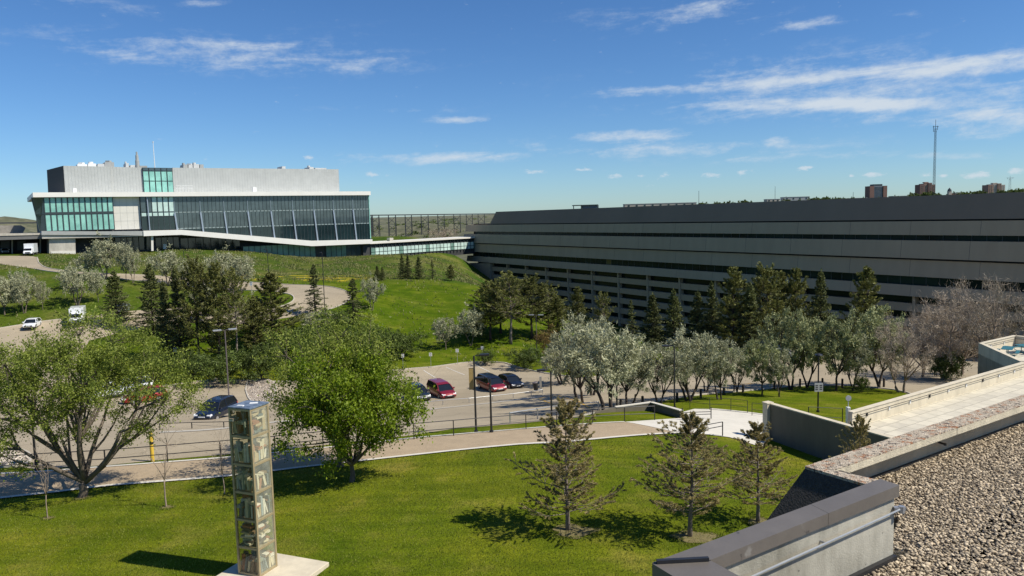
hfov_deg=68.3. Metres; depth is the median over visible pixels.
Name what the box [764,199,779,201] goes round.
building
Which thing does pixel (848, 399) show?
ticket post
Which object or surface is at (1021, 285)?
window
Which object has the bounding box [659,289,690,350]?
conifer
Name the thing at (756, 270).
window
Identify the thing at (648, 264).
window
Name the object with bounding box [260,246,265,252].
window
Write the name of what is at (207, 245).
window
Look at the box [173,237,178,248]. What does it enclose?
window
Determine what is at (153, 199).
window
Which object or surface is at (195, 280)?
conifer
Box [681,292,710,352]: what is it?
conifer
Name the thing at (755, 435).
young pine
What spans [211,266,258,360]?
conifer
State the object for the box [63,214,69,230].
window
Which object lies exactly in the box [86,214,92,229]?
window
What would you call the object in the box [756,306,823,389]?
silver tree
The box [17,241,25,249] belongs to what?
garage door
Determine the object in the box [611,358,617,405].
street lamp
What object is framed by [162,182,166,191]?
window
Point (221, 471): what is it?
sapling
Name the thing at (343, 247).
window
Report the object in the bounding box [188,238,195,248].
window
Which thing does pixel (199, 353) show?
shrub
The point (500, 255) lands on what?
window
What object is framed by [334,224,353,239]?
window
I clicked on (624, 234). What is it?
window
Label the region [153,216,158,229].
window
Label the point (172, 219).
window
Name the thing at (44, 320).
kerb
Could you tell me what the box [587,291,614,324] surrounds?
conifer
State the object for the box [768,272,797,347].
conifer
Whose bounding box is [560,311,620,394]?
silver tree
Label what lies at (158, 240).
window
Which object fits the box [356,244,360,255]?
window
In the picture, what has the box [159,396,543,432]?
median
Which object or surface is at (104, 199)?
window
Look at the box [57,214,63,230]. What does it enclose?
window
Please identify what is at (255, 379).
kerb
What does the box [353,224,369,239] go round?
window
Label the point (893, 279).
window
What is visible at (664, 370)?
silver tree
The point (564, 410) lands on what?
young pine
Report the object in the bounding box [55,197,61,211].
window
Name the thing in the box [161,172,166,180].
window
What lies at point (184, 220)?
window
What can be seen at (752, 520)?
mulch bed
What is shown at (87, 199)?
window
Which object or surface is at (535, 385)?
litter bin
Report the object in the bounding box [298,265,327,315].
conifer
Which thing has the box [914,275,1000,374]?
bare tree
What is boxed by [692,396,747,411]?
walk railing
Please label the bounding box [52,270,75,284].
silver tree
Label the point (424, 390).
parked suv
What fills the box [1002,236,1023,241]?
window
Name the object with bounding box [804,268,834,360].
conifer
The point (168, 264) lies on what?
silver tree
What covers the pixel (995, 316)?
bare tree
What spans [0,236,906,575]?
ground
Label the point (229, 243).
window
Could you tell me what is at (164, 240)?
window
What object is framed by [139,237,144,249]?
window
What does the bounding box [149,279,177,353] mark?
conifer
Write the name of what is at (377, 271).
conifer
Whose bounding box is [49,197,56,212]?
window
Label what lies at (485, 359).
shrub
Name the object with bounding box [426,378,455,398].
parked minivan
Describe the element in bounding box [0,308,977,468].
parking lot
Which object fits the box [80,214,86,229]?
window
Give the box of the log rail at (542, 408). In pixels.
[509,401,598,422]
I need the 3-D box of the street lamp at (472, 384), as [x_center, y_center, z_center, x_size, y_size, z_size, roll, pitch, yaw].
[-2.157,7.214,50.632,1.410,5.637,0.300,-2,5,-9]
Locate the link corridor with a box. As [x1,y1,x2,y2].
[360,236,476,255]
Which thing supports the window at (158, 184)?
in the glass building at (309, 211)
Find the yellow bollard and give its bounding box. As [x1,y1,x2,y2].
[149,433,154,461]
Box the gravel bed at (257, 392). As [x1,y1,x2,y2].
[247,379,274,401]
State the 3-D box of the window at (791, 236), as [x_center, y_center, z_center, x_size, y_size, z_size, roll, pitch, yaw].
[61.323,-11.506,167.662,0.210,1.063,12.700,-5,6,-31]
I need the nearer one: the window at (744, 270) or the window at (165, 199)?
the window at (744, 270)
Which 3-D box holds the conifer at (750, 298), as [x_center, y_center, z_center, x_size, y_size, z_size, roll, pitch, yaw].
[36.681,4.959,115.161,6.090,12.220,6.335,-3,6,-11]
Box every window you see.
[44,197,50,212]
[45,215,51,230]
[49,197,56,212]
[51,214,57,230]
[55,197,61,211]
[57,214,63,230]
[61,197,67,211]
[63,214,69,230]
[67,197,73,211]
[69,214,75,230]
[73,197,79,211]
[74,214,80,229]
[79,197,85,211]
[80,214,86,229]
[85,197,90,211]
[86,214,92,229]
[90,197,96,211]
[92,214,97,229]
[96,197,102,211]
[97,214,103,229]
[102,197,107,211]
[103,214,108,229]
[107,197,113,211]
[108,213,114,228]
[115,238,120,247]
[121,238,126,245]
[127,237,132,249]
[133,237,138,249]
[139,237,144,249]
[140,197,146,211]
[141,212,146,216]
[141,217,147,229]
[143,171,148,180]
[144,181,148,191]
[145,237,149,249]
[146,197,151,211]
[147,217,153,229]
[149,171,154,180]
[150,182,154,191]
[151,197,157,211]
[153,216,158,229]
[155,172,160,180]
[155,238,161,249]
[156,182,161,191]
[157,197,162,211]
[158,216,164,229]
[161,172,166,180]
[161,237,166,249]
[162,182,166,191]
[162,196,168,211]
[164,216,169,229]
[167,172,172,180]
[167,237,172,248]
[168,182,172,191]
[168,196,173,211]
[169,216,175,228]
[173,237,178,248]
[174,196,199,211]
[175,213,200,227]
[175,229,200,230]
[180,238,187,248]
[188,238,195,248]
[196,238,202,248]
[200,196,223,210]
[201,212,224,226]
[201,228,224,232]
[203,237,210,249]
[211,238,217,249]
[218,238,224,249]
[224,196,246,210]
[224,212,247,226]
[225,227,248,234]
[226,239,232,249]
[233,240,239,248]
[247,196,269,210]
[248,211,270,225]
[248,226,271,236]
[248,246,253,251]
[254,246,259,251]
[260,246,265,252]
[266,245,271,252]
[270,196,291,209]
[271,211,292,224]
[271,245,276,253]
[272,226,293,238]
[277,245,282,254]
[282,245,288,255]
[288,245,293,255]
[292,196,312,209]
[293,211,313,224]
[293,225,314,240]
[293,245,298,256]
[299,245,304,256]
[304,246,309,256]
[310,246,315,256]
[313,195,332,208]
[314,210,333,223]
[314,225,333,240]
[325,245,330,256]
[331,245,335,256]
[333,195,351,208]
[333,210,352,223]
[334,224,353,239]
[336,245,340,256]
[341,245,345,255]
[346,245,350,255]
[351,244,355,255]
[353,195,368,208]
[353,210,368,222]
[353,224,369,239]
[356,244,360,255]
[473,252,488,256]
[476,232,491,233]
[489,253,505,257]
[492,232,508,234]
[506,254,524,258]
[509,232,527,234]
[525,255,544,260]
[528,232,548,234]
[545,256,566,261]
[549,232,570,234]
[567,257,590,263]
[571,232,595,235]
[591,258,616,264]
[596,233,622,235]
[617,260,645,266]
[623,233,652,236]
[646,261,677,268]
[653,233,685,236]
[678,263,713,271]
[686,233,722,237]
[714,265,754,273]
[723,234,764,237]
[755,268,800,276]
[765,234,811,238]
[800,270,852,280]
[812,234,866,239]
[853,273,912,284]
[867,235,928,239]
[913,276,982,288]
[929,235,1001,240]
[983,280,1023,291]
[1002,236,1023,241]
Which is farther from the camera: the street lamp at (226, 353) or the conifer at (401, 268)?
the conifer at (401, 268)
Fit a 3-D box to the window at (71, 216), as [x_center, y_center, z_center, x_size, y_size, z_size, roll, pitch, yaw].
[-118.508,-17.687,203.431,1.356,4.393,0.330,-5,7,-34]
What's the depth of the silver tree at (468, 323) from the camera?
119.67 m
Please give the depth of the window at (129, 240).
216.80 m
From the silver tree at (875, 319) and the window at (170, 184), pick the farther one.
the window at (170, 184)
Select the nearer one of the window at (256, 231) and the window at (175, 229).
the window at (175, 229)
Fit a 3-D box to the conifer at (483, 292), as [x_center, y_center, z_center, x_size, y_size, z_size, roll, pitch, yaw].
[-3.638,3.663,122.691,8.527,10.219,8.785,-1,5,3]
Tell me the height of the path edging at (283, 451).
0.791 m
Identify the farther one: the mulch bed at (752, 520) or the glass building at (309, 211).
the glass building at (309, 211)
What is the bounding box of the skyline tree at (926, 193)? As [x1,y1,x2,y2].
[921,191,934,195]
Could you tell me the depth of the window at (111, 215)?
208.68 m
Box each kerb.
[0,313,110,327]
[0,448,31,467]
[37,257,350,314]
[37,269,293,315]
[223,361,569,381]
[245,378,276,403]
[584,384,909,415]
[710,408,762,414]
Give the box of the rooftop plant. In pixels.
[572,204,598,208]
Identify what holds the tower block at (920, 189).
on the hills
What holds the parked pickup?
on the parking lot
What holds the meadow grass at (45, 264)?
on the ground at (404, 296)
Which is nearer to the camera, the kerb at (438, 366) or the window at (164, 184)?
the kerb at (438, 366)
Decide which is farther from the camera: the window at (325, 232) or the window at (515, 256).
the window at (515, 256)
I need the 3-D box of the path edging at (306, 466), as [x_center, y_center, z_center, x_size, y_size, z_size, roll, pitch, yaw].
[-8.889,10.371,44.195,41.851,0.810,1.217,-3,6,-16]
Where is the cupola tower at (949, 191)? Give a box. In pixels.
[947,188,951,194]
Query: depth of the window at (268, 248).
235.48 m
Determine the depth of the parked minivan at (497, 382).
91.69 m
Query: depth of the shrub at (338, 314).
120.49 m
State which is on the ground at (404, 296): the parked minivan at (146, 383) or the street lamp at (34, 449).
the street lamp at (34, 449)
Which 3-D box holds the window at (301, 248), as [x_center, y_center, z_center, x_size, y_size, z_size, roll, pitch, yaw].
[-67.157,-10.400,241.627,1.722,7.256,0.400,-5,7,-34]
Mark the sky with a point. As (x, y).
(421, 106)
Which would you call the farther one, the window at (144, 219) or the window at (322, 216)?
the window at (322, 216)
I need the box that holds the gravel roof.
[870,425,1023,575]
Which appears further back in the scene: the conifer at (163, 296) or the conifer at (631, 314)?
the conifer at (631, 314)
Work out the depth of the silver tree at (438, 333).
117.71 m
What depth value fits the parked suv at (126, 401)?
86.45 m
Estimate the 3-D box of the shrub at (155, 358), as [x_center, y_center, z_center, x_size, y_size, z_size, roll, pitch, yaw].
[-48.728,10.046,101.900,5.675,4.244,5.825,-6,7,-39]
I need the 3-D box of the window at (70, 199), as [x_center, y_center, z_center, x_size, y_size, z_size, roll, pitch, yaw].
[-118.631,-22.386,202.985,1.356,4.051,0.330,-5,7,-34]
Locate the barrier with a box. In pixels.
[682,407,711,419]
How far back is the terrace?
52.74 m
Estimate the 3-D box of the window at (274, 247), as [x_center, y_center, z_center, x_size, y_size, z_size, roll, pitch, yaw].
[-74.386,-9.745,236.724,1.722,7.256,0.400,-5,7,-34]
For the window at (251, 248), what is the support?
in the glass building at (309, 211)
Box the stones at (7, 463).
[0,450,30,465]
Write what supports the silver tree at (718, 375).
on the ground at (404, 296)
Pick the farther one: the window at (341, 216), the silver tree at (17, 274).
the window at (341, 216)
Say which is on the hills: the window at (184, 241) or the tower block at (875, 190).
the tower block at (875, 190)
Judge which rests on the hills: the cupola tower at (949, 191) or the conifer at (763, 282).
the cupola tower at (949, 191)
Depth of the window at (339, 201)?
246.00 m
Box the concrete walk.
[628,409,766,445]
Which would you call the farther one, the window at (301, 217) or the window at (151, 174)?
the window at (301, 217)
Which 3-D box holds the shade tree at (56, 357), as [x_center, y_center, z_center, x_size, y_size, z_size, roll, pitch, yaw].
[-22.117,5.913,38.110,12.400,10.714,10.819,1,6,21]
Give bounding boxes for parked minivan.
[121,376,153,384]
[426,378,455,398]
[476,372,506,391]
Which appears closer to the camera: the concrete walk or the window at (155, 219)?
the concrete walk
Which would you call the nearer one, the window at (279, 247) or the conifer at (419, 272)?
the conifer at (419, 272)
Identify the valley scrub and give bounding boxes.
[373,216,490,237]
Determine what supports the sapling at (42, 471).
on the ground at (404, 296)
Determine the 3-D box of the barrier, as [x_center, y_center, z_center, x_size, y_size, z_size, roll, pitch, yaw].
[13.776,9.410,56.288,3.093,1.462,0.083,-5,6,-32]
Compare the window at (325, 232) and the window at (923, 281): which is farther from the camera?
the window at (325, 232)
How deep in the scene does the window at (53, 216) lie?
201.07 m
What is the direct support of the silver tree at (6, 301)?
on the ground at (404, 296)
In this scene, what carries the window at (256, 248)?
in the glass building at (309, 211)
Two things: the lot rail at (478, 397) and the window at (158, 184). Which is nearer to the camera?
the lot rail at (478, 397)
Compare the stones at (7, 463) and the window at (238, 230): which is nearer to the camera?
the stones at (7, 463)
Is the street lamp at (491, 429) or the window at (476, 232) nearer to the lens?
the street lamp at (491, 429)
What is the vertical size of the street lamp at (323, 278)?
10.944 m
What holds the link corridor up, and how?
on the ground at (404, 296)
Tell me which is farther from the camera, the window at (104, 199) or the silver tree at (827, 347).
the window at (104, 199)
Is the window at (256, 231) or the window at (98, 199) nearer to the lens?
the window at (98, 199)
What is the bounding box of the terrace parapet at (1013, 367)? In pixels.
[848,335,1023,424]
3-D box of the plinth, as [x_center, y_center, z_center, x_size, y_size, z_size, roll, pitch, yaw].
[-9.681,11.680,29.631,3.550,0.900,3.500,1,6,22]
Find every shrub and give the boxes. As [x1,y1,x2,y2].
[128,347,170,374]
[170,347,213,378]
[183,345,252,386]
[232,334,287,383]
[262,321,323,354]
[315,304,349,330]
[338,322,389,346]
[376,326,433,359]
[476,347,497,364]
[499,343,544,370]
[532,322,558,355]
[852,374,869,391]
[915,347,973,382]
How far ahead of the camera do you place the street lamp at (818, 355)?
64.98 m
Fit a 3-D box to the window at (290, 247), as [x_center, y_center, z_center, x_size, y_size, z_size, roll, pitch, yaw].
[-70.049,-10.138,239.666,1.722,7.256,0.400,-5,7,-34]
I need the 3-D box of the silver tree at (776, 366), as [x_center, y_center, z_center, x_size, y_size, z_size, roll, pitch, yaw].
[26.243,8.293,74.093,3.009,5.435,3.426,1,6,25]
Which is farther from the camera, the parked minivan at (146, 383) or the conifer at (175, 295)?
the conifer at (175, 295)
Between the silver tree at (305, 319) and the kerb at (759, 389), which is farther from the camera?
the silver tree at (305, 319)
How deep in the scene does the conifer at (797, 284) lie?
117.10 m
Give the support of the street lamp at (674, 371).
on the ground at (404, 296)
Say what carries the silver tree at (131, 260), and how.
on the ground at (404, 296)
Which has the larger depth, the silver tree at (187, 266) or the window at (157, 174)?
the window at (157, 174)
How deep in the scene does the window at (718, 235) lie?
189.12 m
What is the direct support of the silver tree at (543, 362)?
on the ground at (404, 296)
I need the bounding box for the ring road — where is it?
[0,256,349,325]
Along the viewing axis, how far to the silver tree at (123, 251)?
143.52 m
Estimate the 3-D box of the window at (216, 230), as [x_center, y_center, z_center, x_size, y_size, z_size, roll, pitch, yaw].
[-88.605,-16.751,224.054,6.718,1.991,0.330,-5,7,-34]
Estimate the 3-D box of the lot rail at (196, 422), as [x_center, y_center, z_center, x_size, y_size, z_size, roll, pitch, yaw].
[-23.356,10.593,57.968,7.274,0.692,0.329,-2,5,-2]
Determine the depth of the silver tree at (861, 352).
78.24 m
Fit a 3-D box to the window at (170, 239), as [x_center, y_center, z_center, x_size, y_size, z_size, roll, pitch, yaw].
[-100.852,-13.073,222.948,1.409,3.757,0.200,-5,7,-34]
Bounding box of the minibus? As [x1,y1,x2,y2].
[68,305,85,323]
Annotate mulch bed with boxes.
[553,523,599,538]
[670,530,718,543]
[748,517,765,524]
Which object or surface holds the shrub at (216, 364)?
on the ground at (404, 296)
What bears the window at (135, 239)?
in the glass building at (309, 211)
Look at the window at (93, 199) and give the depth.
205.97 m
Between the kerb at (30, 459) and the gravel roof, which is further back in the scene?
the kerb at (30, 459)
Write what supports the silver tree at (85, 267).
on the ground at (404, 296)
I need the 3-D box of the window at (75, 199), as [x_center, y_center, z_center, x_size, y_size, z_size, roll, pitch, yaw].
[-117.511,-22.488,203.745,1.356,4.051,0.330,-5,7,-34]
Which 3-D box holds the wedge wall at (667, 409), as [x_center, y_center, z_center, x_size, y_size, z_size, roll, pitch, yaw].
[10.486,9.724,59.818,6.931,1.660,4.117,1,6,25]
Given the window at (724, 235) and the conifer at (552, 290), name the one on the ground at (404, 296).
the conifer at (552, 290)
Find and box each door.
[1,241,9,250]
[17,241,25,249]
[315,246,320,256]
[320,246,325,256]
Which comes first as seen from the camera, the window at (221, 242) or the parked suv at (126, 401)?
the parked suv at (126, 401)
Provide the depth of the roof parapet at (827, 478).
8.85 m
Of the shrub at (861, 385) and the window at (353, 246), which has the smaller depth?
the shrub at (861, 385)
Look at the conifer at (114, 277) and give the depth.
122.22 m
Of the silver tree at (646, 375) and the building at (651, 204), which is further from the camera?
the building at (651, 204)
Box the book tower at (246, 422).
[227,400,277,575]
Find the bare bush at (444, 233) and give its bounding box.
[427,226,459,237]
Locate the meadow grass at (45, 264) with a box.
[0,248,615,362]
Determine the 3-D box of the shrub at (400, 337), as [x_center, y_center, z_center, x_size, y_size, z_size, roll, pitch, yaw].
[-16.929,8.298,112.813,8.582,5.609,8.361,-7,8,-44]
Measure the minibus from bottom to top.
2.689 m
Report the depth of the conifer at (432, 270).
160.52 m
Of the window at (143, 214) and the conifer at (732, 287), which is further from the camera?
the window at (143, 214)
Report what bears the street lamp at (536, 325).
on the ground at (404, 296)
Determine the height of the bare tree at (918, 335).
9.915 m
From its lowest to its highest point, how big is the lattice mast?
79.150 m
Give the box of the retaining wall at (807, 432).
[762,401,893,459]
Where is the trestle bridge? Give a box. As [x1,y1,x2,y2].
[0,213,494,236]
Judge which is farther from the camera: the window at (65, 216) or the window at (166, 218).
the window at (166, 218)
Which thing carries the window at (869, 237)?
in the concrete building at (905, 248)
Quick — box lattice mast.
[932,122,938,194]
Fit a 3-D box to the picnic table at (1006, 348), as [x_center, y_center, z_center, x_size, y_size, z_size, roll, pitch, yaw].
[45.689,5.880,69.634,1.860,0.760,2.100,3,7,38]
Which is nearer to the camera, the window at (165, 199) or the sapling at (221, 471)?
the sapling at (221, 471)
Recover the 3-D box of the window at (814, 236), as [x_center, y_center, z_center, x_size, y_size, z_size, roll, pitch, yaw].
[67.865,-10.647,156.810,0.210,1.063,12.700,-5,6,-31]
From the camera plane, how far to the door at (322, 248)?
245.64 m
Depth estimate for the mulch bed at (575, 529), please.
33.48 m
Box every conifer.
[95,270,136,323]
[129,263,168,335]
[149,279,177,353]
[161,264,196,357]
[166,253,220,365]
[194,261,243,359]
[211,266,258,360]
[234,298,275,349]
[240,272,306,349]
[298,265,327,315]
[338,279,367,324]
[373,266,380,279]
[379,267,385,279]
[397,253,406,278]
[403,254,413,278]
[413,256,425,278]
[427,260,436,278]
[444,265,457,280]
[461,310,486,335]
[466,280,514,340]
[481,277,523,333]
[484,270,537,344]
[505,273,561,338]
[528,283,572,336]
[538,296,575,337]
[562,286,593,331]
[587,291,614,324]
[625,300,638,336]
[636,292,666,351]
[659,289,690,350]
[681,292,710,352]
[702,280,724,348]
[708,265,760,349]
[736,282,769,356]
[740,261,792,347]
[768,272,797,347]
[774,267,812,341]
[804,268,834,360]
[839,265,892,347]
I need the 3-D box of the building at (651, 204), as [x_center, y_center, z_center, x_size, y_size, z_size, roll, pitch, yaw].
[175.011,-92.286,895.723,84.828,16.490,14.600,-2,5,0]
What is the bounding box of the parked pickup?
[90,382,132,399]
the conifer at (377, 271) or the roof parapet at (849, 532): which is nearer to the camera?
the roof parapet at (849, 532)
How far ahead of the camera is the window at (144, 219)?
213.36 m
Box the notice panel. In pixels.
[814,383,822,391]
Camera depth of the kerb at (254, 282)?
149.88 m
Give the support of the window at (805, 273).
in the concrete building at (905, 248)
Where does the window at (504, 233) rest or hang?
in the concrete building at (905, 248)
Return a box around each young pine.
[505,397,626,530]
[629,411,751,536]
[709,421,797,521]
[828,413,871,456]
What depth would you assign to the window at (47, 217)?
200.34 m
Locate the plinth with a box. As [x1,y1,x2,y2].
[217,553,328,575]
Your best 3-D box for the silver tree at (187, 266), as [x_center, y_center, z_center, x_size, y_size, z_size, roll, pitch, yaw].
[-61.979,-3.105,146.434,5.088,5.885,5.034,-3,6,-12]
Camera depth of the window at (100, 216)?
207.15 m
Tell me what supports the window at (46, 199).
in the glass building at (309, 211)
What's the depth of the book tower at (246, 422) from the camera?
29.46 m
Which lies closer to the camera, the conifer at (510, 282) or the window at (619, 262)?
the conifer at (510, 282)
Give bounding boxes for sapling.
[23,430,52,517]
[141,406,181,506]
[205,419,229,493]
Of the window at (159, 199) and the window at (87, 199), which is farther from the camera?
the window at (159, 199)
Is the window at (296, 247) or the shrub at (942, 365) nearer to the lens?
the shrub at (942, 365)
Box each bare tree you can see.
[871,311,944,392]
[890,304,954,376]
[904,300,989,378]
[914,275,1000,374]
[946,273,1023,367]
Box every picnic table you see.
[998,346,1020,355]
[1014,344,1023,353]
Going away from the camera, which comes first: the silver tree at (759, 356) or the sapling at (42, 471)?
the sapling at (42, 471)
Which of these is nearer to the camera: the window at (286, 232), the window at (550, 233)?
the window at (286, 232)
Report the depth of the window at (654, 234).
200.07 m
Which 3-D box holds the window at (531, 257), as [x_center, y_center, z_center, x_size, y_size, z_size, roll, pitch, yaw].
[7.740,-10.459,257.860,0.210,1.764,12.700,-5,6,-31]
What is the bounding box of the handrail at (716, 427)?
[704,422,722,436]
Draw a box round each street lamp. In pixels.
[31,401,36,470]
[66,385,70,452]
[213,328,236,394]
[319,252,324,307]
[468,353,488,431]
[474,376,492,432]
[529,314,542,357]
[537,369,552,418]
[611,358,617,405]
[662,345,675,407]
[815,353,822,411]
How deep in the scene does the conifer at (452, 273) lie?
158.97 m
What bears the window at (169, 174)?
in the glass building at (309, 211)
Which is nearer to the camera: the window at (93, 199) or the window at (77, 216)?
the window at (77, 216)
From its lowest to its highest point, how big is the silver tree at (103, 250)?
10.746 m
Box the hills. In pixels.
[0,214,494,262]
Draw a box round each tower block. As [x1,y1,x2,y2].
[865,184,886,197]
[915,182,935,194]
[982,183,1004,192]
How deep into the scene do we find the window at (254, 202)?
230.93 m
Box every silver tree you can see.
[0,276,23,314]
[1,265,31,286]
[1,271,39,313]
[32,280,52,309]
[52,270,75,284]
[56,253,99,305]
[71,251,103,270]
[84,230,125,278]
[86,268,106,300]
[115,243,133,281]
[119,242,142,282]
[143,244,185,285]
[179,258,204,275]
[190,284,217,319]
[202,245,238,279]
[222,254,256,290]
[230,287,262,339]
[298,312,348,326]
[359,269,387,309]
[430,316,463,349]
[453,297,484,345]
[539,338,570,383]
[544,321,617,402]
[557,320,661,407]
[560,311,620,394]
[599,345,657,404]
[638,340,694,403]
[659,325,734,401]
[689,344,712,391]
[701,338,744,399]
[722,344,754,390]
[741,334,785,395]
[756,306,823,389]
[764,347,794,396]
[790,313,830,387]
[811,305,874,390]
[832,329,873,390]
[854,304,909,386]
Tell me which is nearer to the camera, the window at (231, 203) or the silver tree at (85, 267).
the silver tree at (85, 267)
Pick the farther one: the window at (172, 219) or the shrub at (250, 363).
the window at (172, 219)
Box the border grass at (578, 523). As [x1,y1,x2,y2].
[41,494,766,546]
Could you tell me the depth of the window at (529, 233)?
254.49 m
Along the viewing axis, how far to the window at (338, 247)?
248.29 m
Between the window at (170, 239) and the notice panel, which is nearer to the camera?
the notice panel
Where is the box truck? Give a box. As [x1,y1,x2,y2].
[23,243,37,255]
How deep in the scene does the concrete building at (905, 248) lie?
171.90 m
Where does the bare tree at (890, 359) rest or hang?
on the ground at (404, 296)
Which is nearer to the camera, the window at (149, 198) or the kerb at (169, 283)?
the kerb at (169, 283)
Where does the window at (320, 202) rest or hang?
in the glass building at (309, 211)
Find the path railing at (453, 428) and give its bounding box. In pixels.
[0,406,654,473]
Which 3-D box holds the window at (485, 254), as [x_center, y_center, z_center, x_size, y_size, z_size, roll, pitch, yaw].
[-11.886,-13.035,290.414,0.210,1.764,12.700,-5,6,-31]
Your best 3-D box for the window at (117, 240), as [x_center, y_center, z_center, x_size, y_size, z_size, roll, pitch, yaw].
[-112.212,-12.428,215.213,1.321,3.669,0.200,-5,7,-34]
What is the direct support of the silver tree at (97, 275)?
on the ground at (404, 296)
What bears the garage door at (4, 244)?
in the service deck
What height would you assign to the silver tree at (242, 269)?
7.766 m
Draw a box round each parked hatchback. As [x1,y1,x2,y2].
[1,248,9,253]
[22,317,41,328]
[498,373,523,388]
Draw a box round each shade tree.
[0,300,220,497]
[248,300,418,467]
[267,340,434,483]
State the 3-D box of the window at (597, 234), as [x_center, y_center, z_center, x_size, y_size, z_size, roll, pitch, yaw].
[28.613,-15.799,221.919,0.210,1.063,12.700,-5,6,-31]
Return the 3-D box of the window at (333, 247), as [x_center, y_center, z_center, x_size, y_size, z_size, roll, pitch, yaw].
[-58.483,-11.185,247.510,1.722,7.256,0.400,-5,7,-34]
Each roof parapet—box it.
[652,479,905,575]
[767,395,1023,519]
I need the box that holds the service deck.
[0,225,46,252]
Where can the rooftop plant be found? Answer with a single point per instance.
(590, 206)
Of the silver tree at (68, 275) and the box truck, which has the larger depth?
the box truck
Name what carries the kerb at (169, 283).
on the ground at (404, 296)
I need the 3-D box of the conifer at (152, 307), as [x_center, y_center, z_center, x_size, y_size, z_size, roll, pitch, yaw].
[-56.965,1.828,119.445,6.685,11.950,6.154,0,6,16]
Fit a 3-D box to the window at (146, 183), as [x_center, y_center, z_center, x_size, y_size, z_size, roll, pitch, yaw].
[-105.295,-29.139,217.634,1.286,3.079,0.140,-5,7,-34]
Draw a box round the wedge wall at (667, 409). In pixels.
[595,401,681,417]
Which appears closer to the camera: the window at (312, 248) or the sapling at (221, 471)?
the sapling at (221, 471)
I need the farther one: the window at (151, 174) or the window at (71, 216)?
the window at (151, 174)
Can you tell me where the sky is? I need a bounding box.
[0,0,1023,219]
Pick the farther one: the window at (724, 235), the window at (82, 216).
the window at (82, 216)
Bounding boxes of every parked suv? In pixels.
[121,385,166,402]
[193,395,237,419]
[405,382,430,400]
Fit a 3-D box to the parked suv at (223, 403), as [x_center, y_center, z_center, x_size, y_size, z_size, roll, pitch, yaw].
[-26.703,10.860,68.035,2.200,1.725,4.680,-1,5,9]
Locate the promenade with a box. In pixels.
[0,422,671,496]
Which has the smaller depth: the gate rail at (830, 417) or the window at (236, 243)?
the gate rail at (830, 417)
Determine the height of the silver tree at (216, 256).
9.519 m
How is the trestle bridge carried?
on the hills
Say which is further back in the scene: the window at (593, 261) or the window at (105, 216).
the window at (593, 261)
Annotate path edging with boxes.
[0,432,675,497]
[1,421,624,473]
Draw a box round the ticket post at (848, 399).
[846,395,850,423]
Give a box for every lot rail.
[159,421,228,429]
[281,389,542,415]
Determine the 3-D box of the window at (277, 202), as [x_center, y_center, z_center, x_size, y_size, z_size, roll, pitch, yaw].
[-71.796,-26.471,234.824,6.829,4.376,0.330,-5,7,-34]
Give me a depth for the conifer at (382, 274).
156.62 m
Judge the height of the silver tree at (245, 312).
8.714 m
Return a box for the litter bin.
[532,381,537,390]
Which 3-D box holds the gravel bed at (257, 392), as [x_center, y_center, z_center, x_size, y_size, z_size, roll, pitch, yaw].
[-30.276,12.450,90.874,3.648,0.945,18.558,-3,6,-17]
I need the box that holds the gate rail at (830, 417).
[808,407,842,421]
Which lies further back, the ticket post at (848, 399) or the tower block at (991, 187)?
the tower block at (991, 187)
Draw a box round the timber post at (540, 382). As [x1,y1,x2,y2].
[539,376,541,392]
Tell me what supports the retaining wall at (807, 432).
on the ground at (404, 296)
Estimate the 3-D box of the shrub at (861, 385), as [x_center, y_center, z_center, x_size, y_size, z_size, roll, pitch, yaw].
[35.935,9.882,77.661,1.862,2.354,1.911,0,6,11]
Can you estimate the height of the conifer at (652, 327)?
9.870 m
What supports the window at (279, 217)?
in the glass building at (309, 211)
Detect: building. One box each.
[27,141,371,256]
[464,192,1023,358]
[623,202,696,206]
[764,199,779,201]
[780,196,809,200]
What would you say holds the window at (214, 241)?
in the glass building at (309, 211)
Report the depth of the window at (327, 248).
246.33 m
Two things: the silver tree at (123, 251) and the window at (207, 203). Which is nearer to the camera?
the silver tree at (123, 251)
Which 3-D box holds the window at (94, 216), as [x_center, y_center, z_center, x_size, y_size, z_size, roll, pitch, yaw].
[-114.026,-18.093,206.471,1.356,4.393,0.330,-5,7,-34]
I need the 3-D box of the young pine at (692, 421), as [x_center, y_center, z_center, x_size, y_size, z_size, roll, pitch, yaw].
[7.561,8.166,32.773,4.820,5.830,4.663,-4,6,-24]
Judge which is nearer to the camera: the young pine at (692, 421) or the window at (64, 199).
the young pine at (692, 421)
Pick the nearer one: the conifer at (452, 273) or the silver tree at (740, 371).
the silver tree at (740, 371)
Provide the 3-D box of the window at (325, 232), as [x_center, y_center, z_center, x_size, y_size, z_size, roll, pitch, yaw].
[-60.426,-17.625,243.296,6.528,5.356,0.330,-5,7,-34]
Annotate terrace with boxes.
[864,347,1023,436]
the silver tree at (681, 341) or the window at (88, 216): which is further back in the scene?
the window at (88, 216)
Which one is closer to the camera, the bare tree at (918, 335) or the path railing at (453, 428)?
the path railing at (453, 428)

